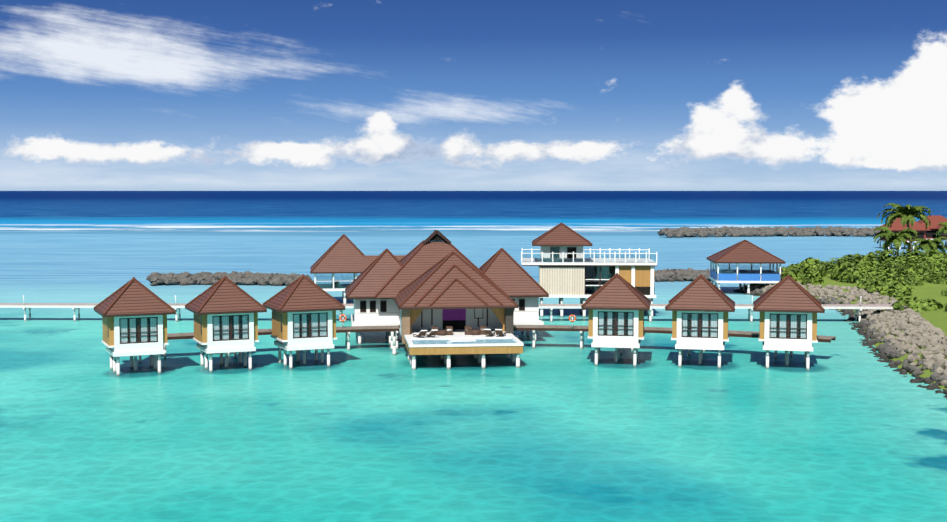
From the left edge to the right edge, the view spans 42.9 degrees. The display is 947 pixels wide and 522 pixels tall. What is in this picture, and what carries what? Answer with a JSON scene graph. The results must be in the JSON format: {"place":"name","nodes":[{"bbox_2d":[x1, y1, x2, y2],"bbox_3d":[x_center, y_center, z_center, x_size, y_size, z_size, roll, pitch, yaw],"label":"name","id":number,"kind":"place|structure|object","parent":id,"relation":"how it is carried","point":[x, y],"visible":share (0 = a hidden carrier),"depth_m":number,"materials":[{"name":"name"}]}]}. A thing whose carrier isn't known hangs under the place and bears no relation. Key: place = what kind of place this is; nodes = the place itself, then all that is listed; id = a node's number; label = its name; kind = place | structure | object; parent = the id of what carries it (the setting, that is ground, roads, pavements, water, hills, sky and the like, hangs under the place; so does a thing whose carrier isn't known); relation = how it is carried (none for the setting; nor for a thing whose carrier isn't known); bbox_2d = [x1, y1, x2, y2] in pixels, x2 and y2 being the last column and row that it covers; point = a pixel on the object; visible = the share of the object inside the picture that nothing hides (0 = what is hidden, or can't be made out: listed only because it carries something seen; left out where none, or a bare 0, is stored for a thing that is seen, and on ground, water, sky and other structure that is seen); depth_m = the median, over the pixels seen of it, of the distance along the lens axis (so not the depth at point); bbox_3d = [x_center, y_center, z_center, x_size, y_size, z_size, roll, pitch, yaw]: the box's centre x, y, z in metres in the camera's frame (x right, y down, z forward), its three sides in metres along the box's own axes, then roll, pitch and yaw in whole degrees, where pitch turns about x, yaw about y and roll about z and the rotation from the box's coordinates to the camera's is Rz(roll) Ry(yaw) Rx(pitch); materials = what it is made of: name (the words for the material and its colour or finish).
{"place":"outdoors","nodes":[
{"label":"outdoors","id":0,"kind":"place"},
{"bbox_2d":[0,191,946,521],"bbox_3d":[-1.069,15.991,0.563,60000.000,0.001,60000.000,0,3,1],"label":"sea","id":1,"kind":"structure","parent":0,"point":[562,427],"depth_m":93.15,"materials":[{"name":"teal liquid"}]},
{"bbox_2d":[94,277,175,375],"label":"overwater bungalow","id":2,"kind":"object","parent":1,"relation":"on","point":[133,312],"visible":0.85,"depth_m":104.60,"materials":[{"name":"paint"}]},
{"bbox_2d":[185,276,266,371],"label":"overwater bungalow","id":3,"kind":"object","parent":1,"relation":"on","point":[225,310],"visible":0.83,"depth_m":106.72,"materials":[{"name":"paint"}]},
{"bbox_2d":[146,271,313,285],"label":"breakwater","id":4,"kind":"object","parent":1,"relation":"on","point":[185,278],"visible":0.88,"depth_m":203.22,"materials":[{"name":"grey stone"}]},
{"bbox_2d":[263,274,344,368],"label":"overwater bungalow","id":5,"kind":"object","parent":1,"relation":"on","point":[303,308],"visible":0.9,"depth_m":108.67,"materials":[{"name":"paint"}]},
{"bbox_2d":[310,234,363,303],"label":"pavilion","id":6,"kind":"structure","parent":1,"relation":"on","point":[343,253],"depth_m":168.90,"materials":[{"name":"concrete"}]},
{"bbox_2d":[364,255,405,269],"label":"roof","id":7,"kind":"structure","parent":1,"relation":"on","point":[369,260],"depth_m":164.14,"materials":[{"name":"tile"}]},
{"bbox_2d":[345,230,548,369],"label":"main villa","id":8,"kind":"object","parent":1,"relation":"on","point":[434,293],"visible":0.81,"depth_m":119.10,"materials":[{"name":"tile"}]},
{"bbox_2d":[0,295,906,321],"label":"jetty","id":9,"kind":"object","parent":1,"relation":"on","point":[551,307],"visible":0.25,"depth_m":146.84,"materials":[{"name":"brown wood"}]},
{"bbox_2d":[139,348,776,362],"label":"villa spurs","id":10,"kind":"structure","parent":1,"relation":"on","point":[621,352],"depth_m":115.07,"materials":[{"name":"brown wood"}]},
{"bbox_2d":[162,325,835,358],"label":"front walkway","id":11,"kind":"structure","parent":1,"relation":"on","point":[533,328],"depth_m":120.53,"materials":[{"name":"brown wood"}]},
{"bbox_2d":[339,314,575,327],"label":"life rings","id":12,"kind":"object","parent":11,"relation":"attached to","point":[570,320],"visible":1,"depth_m":120.69,"materials":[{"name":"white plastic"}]},
{"bbox_2d":[521,223,656,317],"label":"tower building","id":13,"kind":"structure","parent":1,"relation":"on","point":[567,269],"depth_m":151.53,"materials":[{"name":"concrete"}]},
{"bbox_2d":[581,273,650,366],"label":"overwater bungalow","id":14,"kind":"object","parent":1,"relation":"on","point":[616,304],"visible":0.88,"depth_m":109.45,"materials":[{"name":"concrete"}]},
{"bbox_2d":[655,268,713,281],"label":"breakwater","id":15,"kind":"object","parent":1,"relation":"on","point":[678,275],"visible":0.85,"depth_m":211.76,"materials":[{"name":"grey stone"}]},
{"bbox_2d":[665,274,734,367],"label":"overwater bungalow","id":16,"kind":"object","parent":1,"relation":"on","point":[701,306],"visible":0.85,"depth_m":108.45,"materials":[{"name":"paint"}]},
{"bbox_2d":[706,240,785,293],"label":"gazebo","id":17,"kind":"object","parent":1,"relation":"on","point":[746,252],"visible":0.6,"depth_m":185.28,"materials":[{"name":"concrete"}]},
{"bbox_2d":[657,226,879,237],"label":"breakwater","id":18,"kind":"object","parent":1,"relation":"on","point":[732,231],"visible":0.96,"depth_m":415.13,"materials":[{"name":"grey stone"}]},
{"bbox_2d":[753,275,824,369],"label":"overwater bungalow","id":19,"kind":"object","parent":1,"relation":"on","point":[788,307],"visible":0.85,"depth_m":107.42,"materials":[{"name":"paint"}]},
{"bbox_2d":[0,0,946,190],"label":"sky","id":20,"kind":"structure","parent":0,"point":[96,95],"materials":[{"name":"blue"}]},
{"bbox_2d":[755,273,946,389],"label":"grassy ground","id":21,"kind":"structure","parent":0,"point":[930,291],"depth_m":156.11,"materials":[{"name":"green plant"}]},
{"bbox_2d":[733,282,946,398],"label":"rock embankment","id":22,"kind":"structure","parent":21,"relation":"on","point":[920,332],"depth_m":125.01,"materials":[{"name":"grey stone"}]},
{"bbox_2d":[778,249,946,311],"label":"bushes","id":23,"kind":"object","parent":21,"relation":"on","point":[886,272],"visible":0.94,"depth_m":181.55,"materials":[{"name":"green plant"}]},
{"bbox_2d":[873,226,919,257],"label":"palm","id":24,"kind":"object","parent":21,"relation":"on","point":[890,236],"visible":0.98,"depth_m":207.17,"materials":[{"name":"green plant"}]},
{"bbox_2d":[877,203,931,251],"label":"palm","id":25,"kind":"object","parent":21,"relation":"on","point":[907,213],"visible":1,"depth_m":219.55,"materials":[{"name":"green plant"}]},
{"bbox_2d":[877,215,946,249],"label":"distant villas","id":26,"kind":"object","parent":21,"relation":"on","point":[919,227],"visible":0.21,"depth_m":332.00,"materials":[{"name":"concrete"}]},
{"bbox_2d":[912,237,946,253],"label":"palm","id":27,"kind":"object","parent":21,"relation":"on","point":[925,245],"visible":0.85,"depth_m":241.98,"materials":[{"name":"green plant"}]},
{"bbox_2d":[936,222,946,236],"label":"palm","id":28,"kind":"object","parent":21,"relation":"on","point":[942,229],"visible":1,"depth_m":296.87,"materials":[{"name":"green plant"}]}
]}

